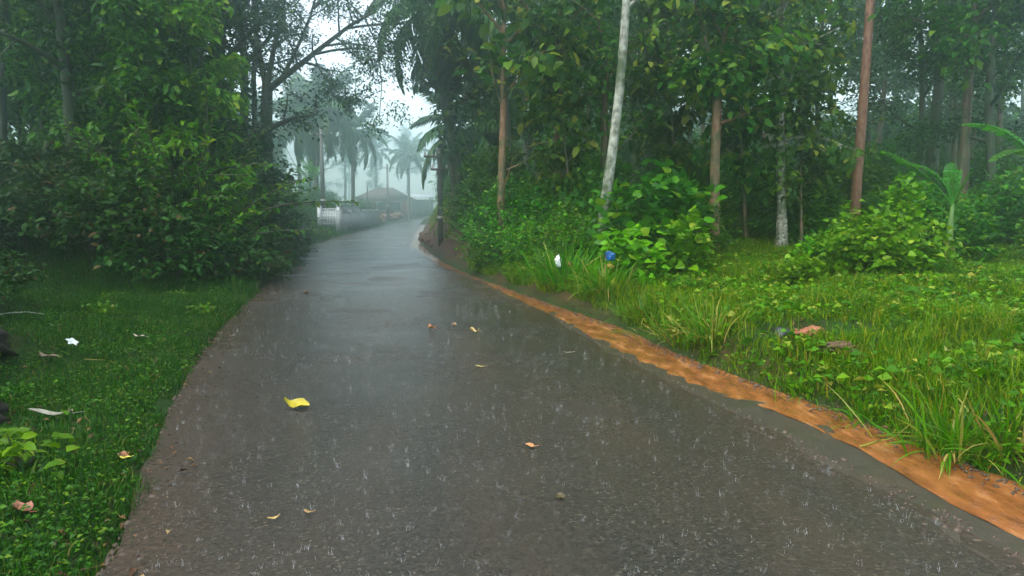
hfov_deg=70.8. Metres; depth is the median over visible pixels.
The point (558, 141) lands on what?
creeper clad tree
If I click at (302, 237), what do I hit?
shrub
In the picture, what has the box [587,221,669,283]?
heart leaved shrub
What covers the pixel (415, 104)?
sky
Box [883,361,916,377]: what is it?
verge weed
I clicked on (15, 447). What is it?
broad leaved weed
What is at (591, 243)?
arching shrub
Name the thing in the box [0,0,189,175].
dark tree
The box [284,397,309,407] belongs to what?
fallen leaf
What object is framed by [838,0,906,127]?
wood tree
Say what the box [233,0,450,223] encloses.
forked tree
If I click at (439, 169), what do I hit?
utility pole
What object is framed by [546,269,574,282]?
verge weed
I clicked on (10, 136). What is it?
undergrowth shrub
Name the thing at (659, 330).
grass clump
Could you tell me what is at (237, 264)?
shrub
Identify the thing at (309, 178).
arching shrub
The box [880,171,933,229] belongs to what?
vine spire
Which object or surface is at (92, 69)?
understory tree
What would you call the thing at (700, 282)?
verge weed
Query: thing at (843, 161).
lichen tree
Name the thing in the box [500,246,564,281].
grass clump
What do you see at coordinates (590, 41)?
wood tree
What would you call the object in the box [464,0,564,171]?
slim tree
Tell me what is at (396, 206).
window
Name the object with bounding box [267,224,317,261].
shrub
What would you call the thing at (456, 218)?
arching shrub
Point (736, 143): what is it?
leaved sapling
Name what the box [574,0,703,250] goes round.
pale tree
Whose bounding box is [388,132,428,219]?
coconut palm
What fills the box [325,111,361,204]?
wood tree
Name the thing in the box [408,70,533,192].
coconut palm
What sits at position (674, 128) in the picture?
leaved sapling
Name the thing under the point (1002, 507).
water
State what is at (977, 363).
verge weed
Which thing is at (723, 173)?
undergrowth shrub
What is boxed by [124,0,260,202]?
understory tree
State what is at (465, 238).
arching shrub
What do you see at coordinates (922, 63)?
slim tree
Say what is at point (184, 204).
arching shrub
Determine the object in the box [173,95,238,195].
understory tree
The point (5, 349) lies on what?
earth lump
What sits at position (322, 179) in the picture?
utility pole
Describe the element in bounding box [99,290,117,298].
verge weed
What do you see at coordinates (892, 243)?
bright bush
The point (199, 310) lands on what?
verge weed
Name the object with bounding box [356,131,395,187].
coconut palm
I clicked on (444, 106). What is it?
leaning tree
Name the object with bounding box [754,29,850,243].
leaved sapling
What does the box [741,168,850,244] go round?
undergrowth shrub
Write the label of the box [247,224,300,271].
shrub
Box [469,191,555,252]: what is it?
arching shrub
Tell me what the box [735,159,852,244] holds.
undergrowth shrub
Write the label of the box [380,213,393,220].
laterite rock
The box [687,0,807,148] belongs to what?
wood tree
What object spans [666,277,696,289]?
verge weed
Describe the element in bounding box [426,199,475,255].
grass
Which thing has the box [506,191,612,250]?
arching shrub
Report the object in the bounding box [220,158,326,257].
arching shrub
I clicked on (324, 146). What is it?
wood tree
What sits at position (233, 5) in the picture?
creeper clad tree
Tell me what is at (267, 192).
arching shrub
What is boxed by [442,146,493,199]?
leafy shrub
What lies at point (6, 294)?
shrub
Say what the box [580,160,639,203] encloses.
undergrowth shrub
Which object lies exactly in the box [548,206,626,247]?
arching shrub
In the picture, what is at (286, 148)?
power line
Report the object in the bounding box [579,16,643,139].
wood tree
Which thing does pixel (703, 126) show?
wood tree
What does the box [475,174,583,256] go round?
leafy shrub
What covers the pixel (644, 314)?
verge weed
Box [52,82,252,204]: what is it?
arching shrub
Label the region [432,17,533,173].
slim tree
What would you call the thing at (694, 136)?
undergrowth shrub
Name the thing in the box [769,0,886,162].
slim tree
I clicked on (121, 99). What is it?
understory tree
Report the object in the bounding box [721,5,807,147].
wood tree
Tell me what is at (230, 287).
grass
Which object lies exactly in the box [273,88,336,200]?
coconut palm
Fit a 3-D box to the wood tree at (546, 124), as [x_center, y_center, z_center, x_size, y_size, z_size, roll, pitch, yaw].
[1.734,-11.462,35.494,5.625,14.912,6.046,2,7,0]
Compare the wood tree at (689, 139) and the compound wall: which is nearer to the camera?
the wood tree at (689, 139)
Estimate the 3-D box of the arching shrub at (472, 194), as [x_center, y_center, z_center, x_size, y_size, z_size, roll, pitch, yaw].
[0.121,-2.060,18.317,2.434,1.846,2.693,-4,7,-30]
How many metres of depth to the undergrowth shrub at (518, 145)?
42.85 m
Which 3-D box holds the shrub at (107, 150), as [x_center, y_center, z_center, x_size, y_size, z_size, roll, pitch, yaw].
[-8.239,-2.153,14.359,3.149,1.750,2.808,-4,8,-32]
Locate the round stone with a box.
[772,326,791,341]
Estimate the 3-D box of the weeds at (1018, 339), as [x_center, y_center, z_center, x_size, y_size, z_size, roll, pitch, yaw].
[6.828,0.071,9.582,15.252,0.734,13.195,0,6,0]
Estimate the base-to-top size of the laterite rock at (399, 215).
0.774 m
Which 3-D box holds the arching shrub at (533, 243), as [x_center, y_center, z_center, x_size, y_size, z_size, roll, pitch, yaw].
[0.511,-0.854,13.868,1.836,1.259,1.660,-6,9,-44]
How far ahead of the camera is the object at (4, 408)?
4.80 m
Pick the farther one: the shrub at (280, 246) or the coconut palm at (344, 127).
the coconut palm at (344, 127)
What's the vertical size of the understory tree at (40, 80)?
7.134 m
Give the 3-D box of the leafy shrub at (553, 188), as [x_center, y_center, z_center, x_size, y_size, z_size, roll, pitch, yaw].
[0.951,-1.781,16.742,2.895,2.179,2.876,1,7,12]
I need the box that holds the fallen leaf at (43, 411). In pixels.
[28,408,84,414]
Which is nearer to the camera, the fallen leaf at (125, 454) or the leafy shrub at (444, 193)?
the fallen leaf at (125, 454)
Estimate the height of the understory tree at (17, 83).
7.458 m
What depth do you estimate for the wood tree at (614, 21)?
25.08 m
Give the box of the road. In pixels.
[103,217,1023,575]
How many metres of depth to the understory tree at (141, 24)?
13.93 m
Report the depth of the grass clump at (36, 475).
3.76 m
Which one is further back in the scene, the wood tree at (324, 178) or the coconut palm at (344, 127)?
the wood tree at (324, 178)
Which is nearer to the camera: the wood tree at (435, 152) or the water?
the water
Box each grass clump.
[0,454,95,498]
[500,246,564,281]
[508,239,603,287]
[534,251,658,300]
[583,285,673,324]
[600,297,719,351]
[657,289,772,348]
[770,361,841,405]
[817,380,904,433]
[824,376,1023,487]
[906,381,1023,474]
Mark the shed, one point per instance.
(422, 208)
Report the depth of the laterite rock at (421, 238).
29.84 m
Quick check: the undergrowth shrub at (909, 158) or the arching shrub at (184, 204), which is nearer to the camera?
the arching shrub at (184, 204)
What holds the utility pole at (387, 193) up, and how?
on the ground at (446, 252)
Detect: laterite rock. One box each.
[379,216,387,222]
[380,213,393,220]
[390,214,398,219]
[392,212,404,217]
[418,235,426,241]
[423,238,431,244]
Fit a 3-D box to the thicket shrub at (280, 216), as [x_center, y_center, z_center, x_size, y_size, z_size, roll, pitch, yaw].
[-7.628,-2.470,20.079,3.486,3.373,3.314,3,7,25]
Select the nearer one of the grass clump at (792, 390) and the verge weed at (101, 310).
the grass clump at (792, 390)
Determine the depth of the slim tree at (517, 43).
25.30 m
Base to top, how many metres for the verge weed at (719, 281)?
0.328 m
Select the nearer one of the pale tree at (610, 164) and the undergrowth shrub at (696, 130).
the pale tree at (610, 164)
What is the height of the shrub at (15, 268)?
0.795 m
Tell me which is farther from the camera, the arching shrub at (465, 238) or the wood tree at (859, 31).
the wood tree at (859, 31)
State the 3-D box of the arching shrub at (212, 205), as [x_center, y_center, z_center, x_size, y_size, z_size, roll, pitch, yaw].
[-6.329,-2.257,14.586,5.030,3.534,4.505,2,7,19]
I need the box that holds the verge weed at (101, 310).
[80,300,122,313]
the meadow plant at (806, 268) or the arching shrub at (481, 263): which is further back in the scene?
the arching shrub at (481, 263)
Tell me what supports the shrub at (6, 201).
on the ground at (446, 252)
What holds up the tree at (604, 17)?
on the ground at (446, 252)
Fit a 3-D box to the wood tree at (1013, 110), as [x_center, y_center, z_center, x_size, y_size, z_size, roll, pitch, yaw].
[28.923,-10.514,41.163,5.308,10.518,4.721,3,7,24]
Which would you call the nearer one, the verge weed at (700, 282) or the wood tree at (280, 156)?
the verge weed at (700, 282)
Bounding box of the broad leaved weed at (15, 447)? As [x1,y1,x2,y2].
[0,410,79,482]
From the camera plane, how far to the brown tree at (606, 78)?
16.88 m
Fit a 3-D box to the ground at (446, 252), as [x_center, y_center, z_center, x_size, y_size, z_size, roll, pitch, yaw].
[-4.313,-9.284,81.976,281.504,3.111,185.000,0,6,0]
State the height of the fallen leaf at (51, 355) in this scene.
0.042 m
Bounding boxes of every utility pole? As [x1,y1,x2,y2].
[309,128,331,225]
[380,164,393,221]
[423,148,447,246]
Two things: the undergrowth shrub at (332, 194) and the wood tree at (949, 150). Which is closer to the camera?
the wood tree at (949, 150)
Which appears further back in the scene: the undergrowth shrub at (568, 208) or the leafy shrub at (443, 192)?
the leafy shrub at (443, 192)
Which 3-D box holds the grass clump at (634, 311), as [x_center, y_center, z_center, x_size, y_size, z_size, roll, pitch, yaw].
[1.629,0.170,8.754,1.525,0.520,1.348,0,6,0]
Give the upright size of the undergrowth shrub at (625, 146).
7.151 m
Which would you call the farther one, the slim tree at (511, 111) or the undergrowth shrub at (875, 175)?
the slim tree at (511, 111)
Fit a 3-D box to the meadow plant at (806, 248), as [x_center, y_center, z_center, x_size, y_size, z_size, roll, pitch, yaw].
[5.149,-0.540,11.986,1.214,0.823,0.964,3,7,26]
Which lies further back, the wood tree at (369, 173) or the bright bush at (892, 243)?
the wood tree at (369, 173)
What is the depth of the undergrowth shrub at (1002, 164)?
21.92 m
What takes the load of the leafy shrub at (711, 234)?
on the ground at (446, 252)
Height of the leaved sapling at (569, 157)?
5.506 m
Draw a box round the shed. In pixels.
[406,194,435,216]
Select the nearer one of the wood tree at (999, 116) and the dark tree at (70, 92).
the dark tree at (70, 92)
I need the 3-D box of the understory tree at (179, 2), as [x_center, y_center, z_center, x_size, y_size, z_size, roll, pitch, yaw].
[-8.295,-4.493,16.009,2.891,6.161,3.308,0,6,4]
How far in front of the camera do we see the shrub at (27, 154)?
14.02 m
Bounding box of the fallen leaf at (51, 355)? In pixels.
[39,352,62,356]
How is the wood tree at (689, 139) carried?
on the ground at (446, 252)
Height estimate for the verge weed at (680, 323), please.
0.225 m
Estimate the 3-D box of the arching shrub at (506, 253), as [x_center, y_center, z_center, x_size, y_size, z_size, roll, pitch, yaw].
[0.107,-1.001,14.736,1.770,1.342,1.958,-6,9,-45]
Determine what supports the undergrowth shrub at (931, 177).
on the ground at (446, 252)
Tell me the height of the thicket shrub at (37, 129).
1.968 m
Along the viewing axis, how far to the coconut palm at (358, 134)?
51.09 m
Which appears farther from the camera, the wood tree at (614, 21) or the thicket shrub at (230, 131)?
the wood tree at (614, 21)
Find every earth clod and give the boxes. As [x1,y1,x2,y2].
[791,325,824,338]
[817,341,859,354]
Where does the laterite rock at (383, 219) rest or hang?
on the ground at (446, 252)
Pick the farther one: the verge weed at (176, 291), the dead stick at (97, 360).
the verge weed at (176, 291)
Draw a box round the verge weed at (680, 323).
[674,314,692,327]
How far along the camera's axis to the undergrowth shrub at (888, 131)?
41.92 m
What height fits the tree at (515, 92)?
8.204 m
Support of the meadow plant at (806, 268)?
on the ground at (446, 252)
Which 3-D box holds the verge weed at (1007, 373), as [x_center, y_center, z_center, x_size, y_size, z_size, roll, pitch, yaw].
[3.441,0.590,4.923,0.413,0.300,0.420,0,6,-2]
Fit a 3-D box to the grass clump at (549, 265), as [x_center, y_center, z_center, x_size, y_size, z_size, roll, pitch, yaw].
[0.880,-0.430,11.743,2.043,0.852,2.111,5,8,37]
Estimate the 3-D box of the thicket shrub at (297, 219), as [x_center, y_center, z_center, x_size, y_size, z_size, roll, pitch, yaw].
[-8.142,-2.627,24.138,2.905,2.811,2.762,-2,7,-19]
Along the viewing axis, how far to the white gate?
40.76 m
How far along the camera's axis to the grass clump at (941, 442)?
4.35 m
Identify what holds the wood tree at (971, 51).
on the ground at (446, 252)
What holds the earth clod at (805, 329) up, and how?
on the ground at (446, 252)
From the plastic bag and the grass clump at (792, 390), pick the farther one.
the plastic bag
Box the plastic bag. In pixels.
[605,251,615,260]
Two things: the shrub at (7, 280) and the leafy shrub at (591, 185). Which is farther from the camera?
the leafy shrub at (591, 185)
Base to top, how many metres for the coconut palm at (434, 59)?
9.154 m
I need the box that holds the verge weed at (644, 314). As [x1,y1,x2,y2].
[637,307,652,319]
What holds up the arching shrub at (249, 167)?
on the ground at (446, 252)
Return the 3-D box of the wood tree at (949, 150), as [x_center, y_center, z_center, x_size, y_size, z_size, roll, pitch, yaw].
[24.206,-10.922,39.389,4.463,11.940,4.637,-1,4,-19]
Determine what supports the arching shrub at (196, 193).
on the ground at (446, 252)
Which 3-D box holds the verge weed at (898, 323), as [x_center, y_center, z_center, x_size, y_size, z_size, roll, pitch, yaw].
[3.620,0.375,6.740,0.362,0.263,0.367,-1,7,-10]
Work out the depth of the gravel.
4.38 m
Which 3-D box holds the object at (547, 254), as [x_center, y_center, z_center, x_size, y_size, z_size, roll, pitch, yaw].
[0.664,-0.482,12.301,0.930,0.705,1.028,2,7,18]
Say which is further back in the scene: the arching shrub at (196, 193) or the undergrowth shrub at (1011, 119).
the undergrowth shrub at (1011, 119)
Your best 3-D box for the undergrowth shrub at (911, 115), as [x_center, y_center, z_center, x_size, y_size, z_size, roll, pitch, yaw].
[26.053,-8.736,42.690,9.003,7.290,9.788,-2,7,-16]
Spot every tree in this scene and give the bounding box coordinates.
[0,0,73,185]
[0,0,76,146]
[0,0,109,163]
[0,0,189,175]
[7,25,61,143]
[28,1,201,97]
[41,0,267,175]
[45,3,118,150]
[58,0,209,115]
[79,30,180,165]
[81,0,229,208]
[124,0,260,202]
[148,0,336,160]
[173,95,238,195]
[225,0,318,134]
[232,2,303,162]
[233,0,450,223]
[248,90,293,172]
[293,77,343,192]
[307,164,333,186]
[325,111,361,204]
[333,150,360,204]
[365,159,384,189]
[393,124,420,193]
[403,0,497,228]
[431,133,446,166]
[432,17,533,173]
[434,0,579,254]
[452,0,557,154]
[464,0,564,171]
[486,33,553,169]
[506,0,633,177]
[512,35,544,183]
[530,0,550,182]
[530,0,639,149]
[532,0,620,135]
[543,0,680,193]
[559,0,712,185]
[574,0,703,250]
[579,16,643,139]
[594,0,710,195]
[609,1,694,158]
[657,0,814,252]
[660,0,884,246]
[665,2,740,139]
[668,2,744,148]
[683,112,711,138]
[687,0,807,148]
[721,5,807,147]
[739,0,854,109]
[749,3,827,162]
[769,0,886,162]
[790,0,904,220]
[817,0,918,152]
[831,0,1018,192]
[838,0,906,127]
[843,14,929,133]
[845,0,933,151]
[880,0,1023,200]
[881,0,992,184]
[882,0,1023,193]
[911,0,1023,165]
[913,2,1013,173]
[918,0,1013,173]
[945,0,1023,151]
[972,31,1023,130]
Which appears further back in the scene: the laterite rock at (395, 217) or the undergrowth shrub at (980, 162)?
the laterite rock at (395, 217)
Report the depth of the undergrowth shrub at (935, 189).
15.81 m
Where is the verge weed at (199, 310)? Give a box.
[186,302,219,314]
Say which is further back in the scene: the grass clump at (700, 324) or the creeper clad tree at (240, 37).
the creeper clad tree at (240, 37)
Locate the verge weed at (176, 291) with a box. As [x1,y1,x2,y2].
[166,289,186,293]
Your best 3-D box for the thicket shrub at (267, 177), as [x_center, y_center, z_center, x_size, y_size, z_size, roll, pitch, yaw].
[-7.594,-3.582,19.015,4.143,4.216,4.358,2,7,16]
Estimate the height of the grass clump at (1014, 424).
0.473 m
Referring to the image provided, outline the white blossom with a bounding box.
[66,338,78,344]
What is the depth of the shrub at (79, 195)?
12.01 m
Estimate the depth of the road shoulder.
4.44 m
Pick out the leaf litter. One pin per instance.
(132, 570)
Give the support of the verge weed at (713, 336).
on the ground at (446, 252)
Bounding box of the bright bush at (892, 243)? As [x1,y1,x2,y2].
[809,195,969,277]
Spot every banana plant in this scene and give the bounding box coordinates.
[291,159,329,218]
[880,150,974,267]
[958,123,1023,161]
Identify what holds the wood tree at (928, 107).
on the ground at (446, 252)
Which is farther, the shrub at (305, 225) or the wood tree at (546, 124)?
the wood tree at (546, 124)
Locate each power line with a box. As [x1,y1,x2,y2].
[250,78,313,198]
[257,55,320,186]
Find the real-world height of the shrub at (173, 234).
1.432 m
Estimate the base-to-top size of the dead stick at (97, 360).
0.066 m
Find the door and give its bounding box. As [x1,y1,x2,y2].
[386,202,392,213]
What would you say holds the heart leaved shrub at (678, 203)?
on the ground at (446, 252)
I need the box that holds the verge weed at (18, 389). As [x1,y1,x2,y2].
[0,381,41,402]
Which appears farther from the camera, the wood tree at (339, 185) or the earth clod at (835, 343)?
the wood tree at (339, 185)
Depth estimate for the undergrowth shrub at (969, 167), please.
31.37 m
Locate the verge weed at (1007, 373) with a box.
[979,351,1023,381]
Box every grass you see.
[0,217,385,575]
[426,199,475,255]
[466,234,1023,485]
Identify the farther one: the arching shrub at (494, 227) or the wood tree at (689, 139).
the wood tree at (689, 139)
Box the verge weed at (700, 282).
[684,276,712,289]
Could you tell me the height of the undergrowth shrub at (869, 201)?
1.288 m
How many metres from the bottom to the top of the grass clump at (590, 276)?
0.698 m
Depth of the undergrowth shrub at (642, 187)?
15.77 m
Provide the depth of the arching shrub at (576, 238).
13.14 m
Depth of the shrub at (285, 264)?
14.49 m
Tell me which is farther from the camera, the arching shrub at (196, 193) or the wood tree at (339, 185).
the wood tree at (339, 185)
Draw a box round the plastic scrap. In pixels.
[554,255,561,266]
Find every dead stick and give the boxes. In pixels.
[0,311,41,314]
[84,359,115,362]
[860,423,910,446]
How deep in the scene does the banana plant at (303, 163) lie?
43.52 m
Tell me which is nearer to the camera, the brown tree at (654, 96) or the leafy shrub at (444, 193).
the brown tree at (654, 96)
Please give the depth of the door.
87.41 m
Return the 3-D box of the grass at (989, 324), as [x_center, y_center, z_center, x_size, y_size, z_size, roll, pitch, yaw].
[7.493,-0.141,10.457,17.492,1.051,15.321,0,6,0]
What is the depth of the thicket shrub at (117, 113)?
14.20 m
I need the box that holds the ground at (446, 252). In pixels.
[0,192,1023,575]
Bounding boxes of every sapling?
[516,12,604,205]
[623,0,707,172]
[651,205,714,274]
[683,0,786,237]
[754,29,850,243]
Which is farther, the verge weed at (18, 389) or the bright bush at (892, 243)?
the bright bush at (892, 243)
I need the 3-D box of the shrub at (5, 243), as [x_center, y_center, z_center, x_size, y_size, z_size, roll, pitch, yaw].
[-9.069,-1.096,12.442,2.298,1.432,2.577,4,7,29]
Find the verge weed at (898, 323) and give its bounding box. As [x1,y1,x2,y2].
[878,313,919,333]
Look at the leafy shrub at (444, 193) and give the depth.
29.45 m
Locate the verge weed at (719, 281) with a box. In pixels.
[710,279,731,288]
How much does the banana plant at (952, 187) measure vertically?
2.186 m
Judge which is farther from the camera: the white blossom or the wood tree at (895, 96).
the wood tree at (895, 96)
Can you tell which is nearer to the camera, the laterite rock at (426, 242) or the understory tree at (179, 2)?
the understory tree at (179, 2)
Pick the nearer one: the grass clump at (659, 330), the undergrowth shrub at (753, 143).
the grass clump at (659, 330)
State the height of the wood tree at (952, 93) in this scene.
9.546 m
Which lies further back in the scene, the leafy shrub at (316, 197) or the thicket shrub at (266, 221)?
the leafy shrub at (316, 197)
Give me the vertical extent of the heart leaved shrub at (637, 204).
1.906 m
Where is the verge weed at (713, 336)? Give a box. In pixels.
[704,328,725,340]
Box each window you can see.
[377,202,385,210]
[392,202,401,210]
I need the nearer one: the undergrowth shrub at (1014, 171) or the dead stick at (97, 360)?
the dead stick at (97, 360)
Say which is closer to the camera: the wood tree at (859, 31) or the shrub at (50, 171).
the shrub at (50, 171)
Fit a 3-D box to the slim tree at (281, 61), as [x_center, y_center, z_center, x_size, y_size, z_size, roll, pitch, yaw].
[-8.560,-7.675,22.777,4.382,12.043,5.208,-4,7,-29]
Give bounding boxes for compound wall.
[336,206,378,232]
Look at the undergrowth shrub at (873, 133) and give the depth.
41.59 m
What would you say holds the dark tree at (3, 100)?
on the ground at (446, 252)
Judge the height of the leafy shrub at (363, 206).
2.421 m
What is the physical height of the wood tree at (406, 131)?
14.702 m
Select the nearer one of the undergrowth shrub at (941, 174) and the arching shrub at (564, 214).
the arching shrub at (564, 214)
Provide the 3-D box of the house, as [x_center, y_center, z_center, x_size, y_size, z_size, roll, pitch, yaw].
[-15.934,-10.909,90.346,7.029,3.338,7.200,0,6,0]
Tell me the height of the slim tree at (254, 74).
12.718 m
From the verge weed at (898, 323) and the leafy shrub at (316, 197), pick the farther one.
the leafy shrub at (316, 197)
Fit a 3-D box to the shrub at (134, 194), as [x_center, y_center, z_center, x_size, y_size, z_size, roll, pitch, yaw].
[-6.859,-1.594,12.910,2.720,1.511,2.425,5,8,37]
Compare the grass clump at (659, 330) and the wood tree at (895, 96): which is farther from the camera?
the wood tree at (895, 96)
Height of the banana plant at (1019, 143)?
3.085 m
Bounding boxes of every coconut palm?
[273,63,374,218]
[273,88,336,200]
[321,101,390,205]
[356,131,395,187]
[364,0,520,210]
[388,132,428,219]
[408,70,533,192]
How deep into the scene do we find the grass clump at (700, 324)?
7.13 m
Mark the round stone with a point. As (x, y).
(780, 334)
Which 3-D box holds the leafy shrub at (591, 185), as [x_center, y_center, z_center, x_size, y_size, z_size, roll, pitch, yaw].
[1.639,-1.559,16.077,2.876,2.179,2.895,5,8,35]
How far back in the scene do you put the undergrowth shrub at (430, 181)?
74.20 m
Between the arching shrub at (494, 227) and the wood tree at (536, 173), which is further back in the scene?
the wood tree at (536, 173)
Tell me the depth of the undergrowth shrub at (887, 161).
25.93 m
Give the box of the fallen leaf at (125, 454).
[117,451,128,458]
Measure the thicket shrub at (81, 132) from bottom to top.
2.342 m
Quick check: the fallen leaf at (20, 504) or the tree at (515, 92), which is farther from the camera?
the tree at (515, 92)
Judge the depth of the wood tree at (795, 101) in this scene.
39.88 m
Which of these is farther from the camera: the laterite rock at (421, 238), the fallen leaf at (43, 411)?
the laterite rock at (421, 238)
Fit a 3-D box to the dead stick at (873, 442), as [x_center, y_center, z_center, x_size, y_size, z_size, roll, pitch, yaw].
[2.313,0.916,4.468,0.281,0.209,0.022,5,8,39]
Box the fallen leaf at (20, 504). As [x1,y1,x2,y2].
[11,500,36,511]
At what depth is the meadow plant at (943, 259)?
11.37 m
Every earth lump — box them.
[0,329,18,356]
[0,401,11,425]
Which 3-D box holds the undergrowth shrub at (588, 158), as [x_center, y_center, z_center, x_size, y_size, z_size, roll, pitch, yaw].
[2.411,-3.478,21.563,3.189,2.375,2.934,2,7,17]
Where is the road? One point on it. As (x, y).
(399, 447)
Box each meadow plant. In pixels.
[770,253,833,285]
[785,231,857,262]
[923,245,954,271]
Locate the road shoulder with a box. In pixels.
[406,225,1023,566]
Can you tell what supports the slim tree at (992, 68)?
on the ground at (446, 252)
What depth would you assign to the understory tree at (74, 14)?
15.91 m
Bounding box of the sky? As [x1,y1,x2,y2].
[11,0,1022,209]
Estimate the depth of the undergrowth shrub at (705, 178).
20.26 m
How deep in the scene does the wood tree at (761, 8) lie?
28.33 m
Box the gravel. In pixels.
[94,265,1023,575]
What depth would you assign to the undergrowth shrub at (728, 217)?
17.03 m
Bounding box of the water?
[410,225,1023,539]
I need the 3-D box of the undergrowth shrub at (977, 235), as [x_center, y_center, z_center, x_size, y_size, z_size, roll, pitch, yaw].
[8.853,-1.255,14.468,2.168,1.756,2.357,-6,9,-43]
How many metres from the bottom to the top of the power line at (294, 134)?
3.205 m
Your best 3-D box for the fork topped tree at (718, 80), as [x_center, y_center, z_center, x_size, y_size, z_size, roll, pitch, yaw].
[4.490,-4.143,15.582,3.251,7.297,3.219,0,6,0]
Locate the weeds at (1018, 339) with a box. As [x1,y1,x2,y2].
[487,244,1023,475]
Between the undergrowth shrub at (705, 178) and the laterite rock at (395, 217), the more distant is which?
the laterite rock at (395, 217)
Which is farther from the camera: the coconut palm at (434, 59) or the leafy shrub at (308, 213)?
the leafy shrub at (308, 213)
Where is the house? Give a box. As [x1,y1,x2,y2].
[355,188,415,214]
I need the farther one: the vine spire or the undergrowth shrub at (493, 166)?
the undergrowth shrub at (493, 166)
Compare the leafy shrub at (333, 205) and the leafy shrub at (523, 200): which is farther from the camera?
the leafy shrub at (333, 205)
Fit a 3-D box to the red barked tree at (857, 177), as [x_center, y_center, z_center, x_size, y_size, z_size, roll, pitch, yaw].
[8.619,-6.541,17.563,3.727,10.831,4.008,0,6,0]
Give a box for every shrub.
[0,135,84,190]
[0,155,115,226]
[0,171,160,256]
[0,177,86,251]
[0,199,42,257]
[0,238,47,291]
[0,262,25,303]
[0,270,31,296]
[8,126,46,141]
[13,133,190,191]
[15,123,53,153]
[27,52,303,204]
[45,157,203,234]
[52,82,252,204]
[52,112,113,167]
[60,81,362,231]
[68,92,198,177]
[68,109,245,224]
[91,204,258,282]
[120,134,331,259]
[123,112,276,240]
[161,219,279,283]
[181,112,329,220]
[189,218,304,281]
[207,82,263,200]
[211,146,300,259]
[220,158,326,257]
[225,79,317,216]
[236,114,314,208]
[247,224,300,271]
[251,147,310,246]
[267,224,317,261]
[276,171,316,247]
[277,225,320,249]
[293,200,323,236]
[294,183,334,224]
[295,218,315,240]
[302,181,345,207]
[328,195,352,222]
[355,197,383,223]
[428,171,448,207]
[430,174,449,203]
[435,162,471,202]
[436,164,514,229]
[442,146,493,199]
[442,206,474,226]
[443,207,496,251]
[454,138,541,207]
[455,237,501,272]
[456,170,545,239]
[457,172,545,220]
[458,206,559,267]
[459,203,534,259]
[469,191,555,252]
[471,136,543,174]
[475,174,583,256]
[492,165,595,219]
[496,211,567,270]
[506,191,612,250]
[519,195,597,253]
[521,105,645,179]
[522,212,617,262]
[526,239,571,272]
[536,134,641,187]
[539,168,619,228]
[544,212,626,266]
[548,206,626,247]
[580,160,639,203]
[584,176,683,271]
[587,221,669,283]
[618,159,728,257]
[622,176,663,195]
[644,142,749,211]
[657,187,734,250]
[673,171,754,241]
[675,129,720,157]
[683,127,710,144]
[706,121,806,167]
[720,141,764,197]
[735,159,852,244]
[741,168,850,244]
[775,106,876,192]
[805,134,909,211]
[821,97,916,189]
[843,186,893,218]
[850,135,910,191]
[874,171,989,251]
[885,87,1022,168]
[885,160,946,199]
[895,144,951,175]
[906,182,1016,260]
[939,161,951,193]
[940,99,1023,158]
[943,163,1023,248]
[946,154,979,190]
[964,159,1023,240]
[968,138,1023,193]
[970,153,1023,193]
[1002,215,1023,258]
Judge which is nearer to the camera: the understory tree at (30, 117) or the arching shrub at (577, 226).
the arching shrub at (577, 226)
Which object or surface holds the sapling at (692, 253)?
on the ground at (446, 252)
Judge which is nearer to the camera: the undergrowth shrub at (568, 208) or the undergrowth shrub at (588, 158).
the undergrowth shrub at (568, 208)
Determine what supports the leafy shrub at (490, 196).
on the ground at (446, 252)
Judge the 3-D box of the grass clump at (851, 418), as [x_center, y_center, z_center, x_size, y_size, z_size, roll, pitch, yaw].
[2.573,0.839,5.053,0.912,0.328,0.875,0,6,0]
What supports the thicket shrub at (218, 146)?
on the ground at (446, 252)
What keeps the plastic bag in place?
in the heart leaved shrub at (636, 249)
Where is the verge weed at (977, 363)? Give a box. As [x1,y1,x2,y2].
[942,352,1022,388]
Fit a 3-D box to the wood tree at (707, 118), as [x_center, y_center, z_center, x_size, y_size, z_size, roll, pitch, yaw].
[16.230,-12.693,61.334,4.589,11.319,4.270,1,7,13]
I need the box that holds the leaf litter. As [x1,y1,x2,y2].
[0,236,1016,575]
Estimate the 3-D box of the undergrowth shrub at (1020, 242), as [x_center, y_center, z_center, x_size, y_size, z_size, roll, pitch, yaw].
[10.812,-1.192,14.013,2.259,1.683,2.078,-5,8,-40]
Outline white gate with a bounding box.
[316,204,341,226]
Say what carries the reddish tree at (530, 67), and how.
on the ground at (446, 252)
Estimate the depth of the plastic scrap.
11.60 m
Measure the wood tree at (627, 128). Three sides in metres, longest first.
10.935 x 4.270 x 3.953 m
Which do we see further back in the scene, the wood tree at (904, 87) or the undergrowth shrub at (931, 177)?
the wood tree at (904, 87)
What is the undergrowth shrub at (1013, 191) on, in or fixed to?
on the ground at (446, 252)
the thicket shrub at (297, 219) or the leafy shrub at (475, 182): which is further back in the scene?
the thicket shrub at (297, 219)

